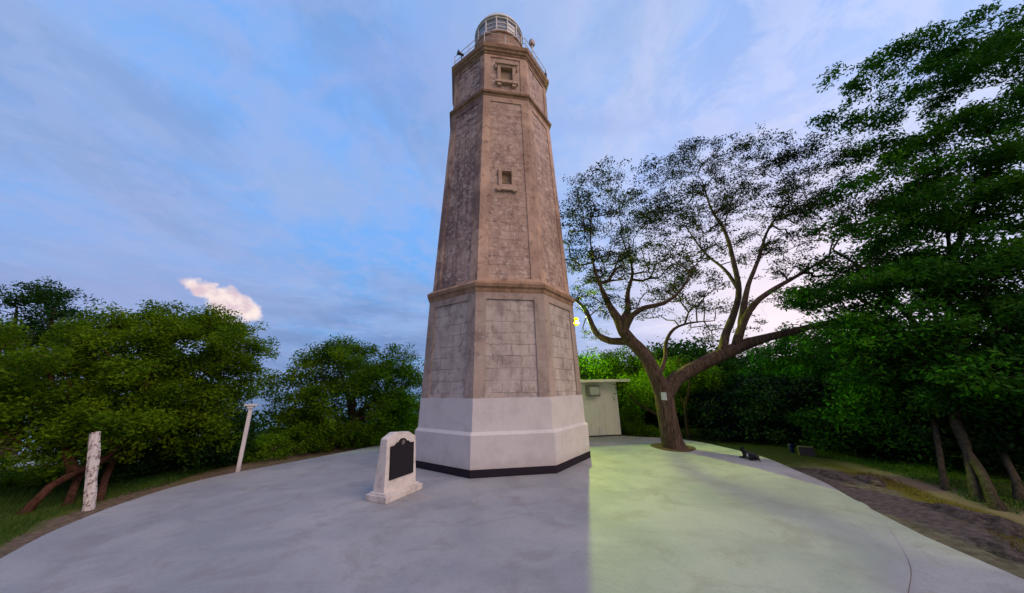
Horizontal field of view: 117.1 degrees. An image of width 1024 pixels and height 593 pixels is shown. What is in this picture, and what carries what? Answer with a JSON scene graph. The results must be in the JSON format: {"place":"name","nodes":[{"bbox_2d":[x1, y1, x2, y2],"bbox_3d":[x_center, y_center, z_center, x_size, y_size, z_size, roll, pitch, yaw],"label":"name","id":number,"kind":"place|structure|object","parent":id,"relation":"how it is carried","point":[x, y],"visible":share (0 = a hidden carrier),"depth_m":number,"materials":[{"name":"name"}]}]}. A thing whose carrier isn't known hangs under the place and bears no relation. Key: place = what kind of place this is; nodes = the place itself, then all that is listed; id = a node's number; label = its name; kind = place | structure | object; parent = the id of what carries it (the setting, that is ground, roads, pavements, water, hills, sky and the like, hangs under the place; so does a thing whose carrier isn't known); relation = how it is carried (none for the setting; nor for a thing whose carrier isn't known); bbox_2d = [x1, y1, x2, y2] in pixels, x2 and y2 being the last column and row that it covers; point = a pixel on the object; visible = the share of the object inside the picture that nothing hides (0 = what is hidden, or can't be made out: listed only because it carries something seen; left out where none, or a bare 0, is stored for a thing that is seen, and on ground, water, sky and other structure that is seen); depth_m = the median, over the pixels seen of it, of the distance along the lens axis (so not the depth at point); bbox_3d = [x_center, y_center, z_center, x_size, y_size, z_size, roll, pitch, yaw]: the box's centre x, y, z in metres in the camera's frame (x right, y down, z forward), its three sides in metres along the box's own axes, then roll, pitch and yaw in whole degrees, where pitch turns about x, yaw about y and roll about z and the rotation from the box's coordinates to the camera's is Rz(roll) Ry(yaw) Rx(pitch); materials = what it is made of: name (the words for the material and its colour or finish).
{"place":"outdoors","nodes":[
{"label":"outdoors","id":0,"kind":"place"},
{"bbox_2d":[6,460,137,468],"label":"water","id":1,"kind":"structure","parent":0,"point":[19,465],"depth_m":13.85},
{"bbox_2d":[0,433,363,544],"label":"grass","id":2,"kind":"structure","parent":0,"point":[61,491],"depth_m":9.94,"materials":[{"name":"green plant"}]},
{"bbox_2d":[18,389,421,454],"bbox_3d":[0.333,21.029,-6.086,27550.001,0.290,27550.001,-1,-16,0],"label":"sea","id":3,"kind":"structure","parent":0,"point":[259,401],"depth_m":566.45,"materials":[{"name":"blue liquid"}]},
{"bbox_2d":[0,418,1023,578],"bbox_3d":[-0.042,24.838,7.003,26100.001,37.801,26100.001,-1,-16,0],"label":"ground","id":4,"kind":"structure","parent":0,"point":[903,508],"depth_m":9.13,"materials":[{"name":"green plant"}]},
{"bbox_2d":[0,455,38,487],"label":"shrub","id":5,"kind":"object","parent":4,"relation":"on","point":[4,471],"visible":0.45,"depth_m":11.21,"materials":[{"name":"green plant"}]},
{"bbox_2d":[0,458,84,488],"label":"shrub","id":6,"kind":"object","parent":4,"relation":"on","point":[29,479],"visible":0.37,"depth_m":10.93,"materials":[{"name":"green plant"}]},
{"bbox_2d":[0,276,103,455],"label":"leafy tree","id":7,"kind":"object","parent":4,"relation":"on","point":[37,295],"visible":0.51,"depth_m":18.31,"materials":[{"name":"green plant"}]},
{"bbox_2d":[81,431,100,510],"bbox_3d":[-11.805,4.934,8.794,0.726,2.137,0.238,-1,-16,0],"label":"weathered post","id":8,"kind":"object","parent":4,"relation":"on","point":[91,474],"visible":0.94,"depth_m":8.75,"materials":[{"name":"paint"}]},
{"bbox_2d":[0,314,206,514],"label":"leafy tree","id":9,"kind":"object","parent":4,"relation":"on","point":[53,433],"visible":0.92,"depth_m":10.07,"materials":[{"name":"green plant"}]},
{"bbox_2d":[15,297,280,505],"bbox_3d":[-14.870,3.627,12.616,8.109,7.511,6.549,-1,-16,0],"label":"leafy tree","id":10,"kind":"object","parent":4,"relation":"on","point":[216,334],"visible":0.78,"depth_m":12.45,"materials":[{"name":"green plant"}]},
{"bbox_2d":[96,405,263,501],"bbox_3d":[-13.957,5.830,12.337,5.196,3.256,5.790,-3,-16,9],"label":"leafy tree","id":11,"kind":"object","parent":4,"relation":"on","point":[208,449],"visible":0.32,"depth_m":12.30,"materials":[{"name":"green plant"}]},
{"bbox_2d":[199,443,253,468],"bbox_3d":[-12.884,6.944,14.127,2.210,1.486,2.134,-11,-19,32],"label":"shrub","id":12,"kind":"object","parent":4,"relation":"on","point":[229,460],"visible":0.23,"depth_m":13.61,"materials":[{"name":"green plant"}]},
{"bbox_2d":[236,404,258,471],"bbox_3d":[-10.409,5.558,12.187,0.420,2.592,0.290,6,-18,-24],"label":"post","id":13,"kind":"object","parent":4,"relation":"on","point":[245,434],"visible":0.88,"depth_m":12.19,"materials":[{"name":"white paint"}]},
{"bbox_2d":[234,432,294,463],"bbox_3d":[-11.755,7.191,14.925,2.488,1.366,2.353,-14,-21,38],"label":"shrub","id":14,"kind":"object","parent":4,"relation":"on","point":[261,449],"visible":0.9,"depth_m":14.62,"materials":[{"name":"green plant"}]},
{"bbox_2d":[268,419,328,455],"bbox_3d":[-10.988,7.316,16.177,2.907,1.815,2.271,-1,-16,0],"label":"shrub","id":15,"kind":"object","parent":4,"relation":"on","point":[311,444],"visible":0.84,"depth_m":15.82,"materials":[{"name":"green plant"}]},
{"bbox_2d":[302,420,351,451],"bbox_3d":[-10.107,7.628,17.131,2.778,1.729,2.262,-1,-16,0],"label":"shrub","id":16,"kind":"object","parent":4,"relation":"on","point":[327,446],"visible":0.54,"depth_m":16.99,"materials":[{"name":"green plant"}]},
{"bbox_2d":[249,333,423,448],"bbox_3d":[-10.503,6.073,19.703,10.984,7.640,8.152,-1,-16,0],"label":"leafy tree","id":17,"kind":"object","parent":4,"relation":"on","point":[390,404],"visible":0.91,"depth_m":18.61,"materials":[{"name":"green plant"}]},
{"bbox_2d":[332,426,380,448],"bbox_3d":[-9.041,8.165,18.255,2.712,1.314,2.297,-1,-16,0],"label":"shrub","id":18,"kind":"object","parent":4,"relation":"on","point":[353,441],"visible":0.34,"depth_m":17.77,"materials":[{"name":"green plant"}]},
{"bbox_2d":[367,426,406,444],"bbox_3d":[-7.786,8.308,19.104,2.858,1.404,2.339,7,-18,-25],"label":"shrub","id":19,"kind":"object","parent":4,"relation":"on","point":[386,432],"visible":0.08,"depth_m":18.68,"materials":[{"name":"green plant"}]},
{"bbox_2d":[0,435,911,592],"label":"platform","id":20,"kind":"structure","parent":4,"relation":"on","point":[622,514],"depth_m":6.41,"materials":[{"name":"concrete"}]},
{"bbox_2d":[365,431,422,503],"bbox_3d":[-3.356,4.861,9.204,0.754,1.681,1.436,-8,-18,24],"label":"marker stone","id":21,"kind":"object","parent":20,"relation":"on","point":[395,477],"visible":1,"depth_m":8.89,"materials":[{"name":"stone"}]},
{"bbox_2d":[415,12,590,478],"bbox_3d":[-0.704,-5.710,17.790,7.266,26.680,7.266,2,-16,-9],"label":"lighthouse","id":22,"kind":"object","parent":20,"relation":"on","point":[501,394],"visible":0.98,"depth_m":13.29,"materials":[{"name":"brown stone"}]},
{"bbox_2d":[457,49,463,58],"bbox_3d":[-2.944,-13.817,17.940,0.362,0.500,0.319,8,-18,-28],"label":"loudspeaker","id":23,"kind":"object","parent":22,"relation":"attached to","point":[460,53],"visible":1,"depth_m":17.91,"materials":[{"name":"grey metal"}]},
{"bbox_2d":[495,61,517,87],"bbox_3d":[-0.299,-11.862,16.795,1.218,1.624,0.326,2,-16,-9],"label":"window","id":24,"kind":"structure","parent":22,"relation":"in","point":[503,77],"depth_m":16.79,"materials":[{"name":"beige stone"}]},
{"bbox_2d":[496,168,517,192],"bbox_3d":[-0.264,-5.368,14.694,0.986,1.232,0.486,2,-16,-9],"label":"window","id":25,"kind":"structure","parent":22,"relation":"in","point":[505,183],"depth_m":14.53,"materials":[{"name":"brown stone"}]},
{"bbox_2d":[529,38,534,55],"bbox_3d":[1.154,-14.208,17.924,0.290,1.116,0.232,12,-21,-38],"label":"solar beacon","id":26,"kind":"object","parent":22,"relation":"attached to","point":[531,42],"visible":1,"depth_m":17.93,"materials":[{"name":"white metal"}]},
{"bbox_2d":[574,317,578,325],"bbox_3d":[4.660,5.215,21.712,0.610,7.711,0.622,-1,-16,0],"label":"floodlight","id":27,"kind":"object","parent":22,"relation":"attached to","point":[576,321],"visible":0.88,"depth_m":22.68,"materials":[{"name":"yellow metal"}]},
{"bbox_2d":[580,379,629,436],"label":"shed","id":28,"kind":"structure","parent":20,"relation":"on","point":[601,410],"depth_m":18.99,"materials":[{"name":"paint"}]},
{"bbox_2d":[650,443,695,451],"bbox_3d":[7.795,7.268,15.072,1.919,0.038,2.277,-1,-16,0],"label":"soil pit","id":29,"kind":"object","parent":20,"relation":"on","point":[659,446],"visible":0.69,"depth_m":14.67,"materials":[{"name":"brown soil"}]},
{"bbox_2d":[559,121,899,448],"bbox_3d":[11.472,-1.226,19.354,18.984,20.358,12.209,-1,-16,0],"label":"spreading tree","id":30,"kind":"object","parent":29,"relation":"on","point":[669,427],"visible":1,"depth_m":17.59,"materials":[{"name":"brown plant"}]},
{"bbox_2d":[661,392,666,399],"bbox_3d":[7.384,4.846,15.214,0.276,0.363,0.022,4,-21,-7],"label":"notice plate","id":31,"kind":"object","parent":30,"relation":"attached to","point":[663,396],"visible":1,"depth_m":15.21,"materials":[{"name":"white metal"}]},
{"bbox_2d":[739,446,760,461],"bbox_3d":[9.505,6.253,12.478,0.427,0.434,0.980,2,-16,-11],"label":"dog","id":32,"kind":"object","parent":20,"relation":"on","point":[749,455],"visible":1,"depth_m":12.44},
{"bbox_2d":[227,315,980,445],"bbox_3d":[11.242,8.038,22.864,66.784,11.605,29.120,-6,-17,17],"label":"wood","id":33,"kind":"object","parent":4,"relation":"on","point":[676,350],"visible":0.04,"depth_m":25.32,"materials":[{"name":"green plant"}]},
{"bbox_2d":[578,345,678,414],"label":"tree","id":34,"kind":"object","parent":4,"relation":"on","point":[609,364],"visible":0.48,"depth_m":24.61,"materials":[{"name":"green plant"}]},
{"bbox_2d":[619,403,645,436],"bbox_3d":[7.425,7.834,19.749,2.112,2.242,2.052,-1,-16,0],"label":"shrub","id":35,"kind":"object","parent":4,"relation":"on","point":[630,411],"visible":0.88,"depth_m":19.56,"materials":[{"name":"green plant"}]},
{"bbox_2d":[613,373,656,415],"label":"tree","id":36,"kind":"object","parent":4,"relation":"on","point":[632,396],"visible":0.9,"depth_m":19.19,"materials":[{"name":"green plant"}]},
{"bbox_2d":[622,421,659,436],"bbox_3d":[8.110,8.273,19.367,2.450,1.181,1.506,-1,-16,0],"label":"shrub","id":37,"kind":"object","parent":4,"relation":"on","point":[649,431],"visible":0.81,"depth_m":19.15,"materials":[{"name":"green plant"}]},
{"bbox_2d":[627,353,726,436],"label":"tree","id":38,"kind":"object","parent":4,"relation":"on","point":[689,383],"visible":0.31,"depth_m":20.44,"materials":[{"name":"green plant"}]},
{"bbox_2d":[644,351,745,426],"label":"tree","id":39,"kind":"object","parent":4,"relation":"on","point":[679,412],"visible":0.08,"depth_m":23.70,"materials":[{"name":"green plant"}]},
{"bbox_2d":[689,348,812,419],"bbox_3d":[17.409,6.538,22.396,8.995,6.959,7.947,-10,-18,27],"label":"tree","id":40,"kind":"object","parent":4,"relation":"on","point":[730,379],"visible":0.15,"depth_m":22.48,"materials":[{"name":"green plant"}]},
{"bbox_2d":[733,371,852,450],"bbox_3d":[15.533,6.238,16.696,7.103,4.425,5.223,-1,-16,0],"label":"wood tree","id":41,"kind":"object","parent":4,"relation":"on","point":[769,393],"visible":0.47,"depth_m":16.49,"materials":[{"name":"green plant"}]},
{"bbox_2d":[737,320,869,384],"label":"tree","id":42,"kind":"object","parent":4,"relation":"on","point":[783,347],"visible":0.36,"depth_m":18.97,"materials":[{"name":"green plant"}]},
{"bbox_2d":[796,445,815,456],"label":"concrete block","id":43,"kind":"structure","parent":4,"relation":"on","point":[805,450],"depth_m":13.47,"materials":[{"name":"grey concrete"}]},
{"bbox_2d":[818,470,856,484],"bbox_3d":[10.971,6.114,10.720,0.580,0.145,2.175,-7,-17,19],"label":"spoil heap","id":44,"kind":"object","parent":4,"relation":"on","point":[829,474],"visible":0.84,"depth_m":10.48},
{"bbox_2d":[851,475,885,486],"bbox_3d":[11.580,5.914,10.149,0.754,0.193,1.305,-10,-18,29],"label":"spoil heap","id":45,"kind":"object","parent":4,"relation":"on","point":[871,480],"visible":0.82,"depth_m":10.01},
{"bbox_2d":[812,379,950,490],"bbox_3d":[15.666,4.523,12.998,7.702,4.766,5.487,3,-17,-13],"label":"tall tree","id":46,"kind":"object","parent":4,"relation":"on","point":[943,477],"visible":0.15,"depth_m":13.14,"materials":[{"name":"green plant"}]},
{"bbox_2d":[783,367,996,472],"bbox_3d":[16.947,5.340,14.434,7.780,4.850,5.765,9,-19,-30],"label":"wood tree","id":47,"kind":"object","parent":4,"relation":"on","point":[829,436],"visible":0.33,"depth_m":13.48,"materials":[{"name":"green plant"}]},
{"bbox_2d":[769,219,1023,502],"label":"tall tree","id":48,"kind":"object","parent":4,"relation":"on","point":[927,277],"visible":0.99,"depth_m":12.13,"materials":[{"name":"green plant"}]},
{"bbox_2d":[796,0,1023,511],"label":"tall tree","id":49,"kind":"object","parent":4,"relation":"on","point":[930,189],"visible":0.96,"depth_m":15.46,"materials":[{"name":"green plant"}]},
{"bbox_2d":[845,360,1023,474],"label":"tree","id":50,"kind":"object","parent":4,"relation":"on","point":[985,444],"visible":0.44,"depth_m":10.99,"materials":[{"name":"green plant"}]},
{"bbox_2d":[857,470,1023,552],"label":"grass","id":51,"kind":"structure","parent":4,"relation":"on","point":[920,495],"depth_m":8.37,"materials":[{"name":"green plant"}]},
{"bbox_2d":[873,510,1023,592],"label":"walkway","id":52,"kind":"structure","parent":4,"relation":"on","point":[936,566],"depth_m":5.00,"materials":[{"name":"concrete"}]},
{"bbox_2d":[896,386,1023,500],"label":"tall tree","id":53,"kind":"object","parent":4,"relation":"on","point":[1017,486],"visible":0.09,"depth_m":9.40,"materials":[{"name":"green plant"}]},
{"bbox_2d":[914,501,1023,539],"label":"spoil heap","id":54,"kind":"object","parent":4,"relation":"on","point":[968,516],"visible":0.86,"depth_m":7.03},
{"bbox_2d":[966,535,1023,563],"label":"spoil heap","id":55,"kind":"object","parent":4,"relation":"on","point":[1005,552],"visible":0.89,"depth_m":5.84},
{"bbox_2d":[0,0,1023,393],"label":"sky","id":56,"kind":"structure","parent":0,"point":[282,164],"materials":[{"name":"blue"}]},
{"bbox_2d":[787,443,794,452],"bbox_3d":[12.716,6.905,14.275,0.213,0.376,0.210,-1,-16,0],"label":"blue drum","id":57,"kind":"object","parent":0,"point":[791,448],"visible":1,"depth_m":14.21,"materials":[{"name":"blue plastic"}]},
{"bbox_2d":[815,452,1023,514],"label":"grass","id":58,"kind":"structure","parent":0,"point":[871,460],"depth_m":10.83,"materials":[{"name":"green plant"}]}
]}

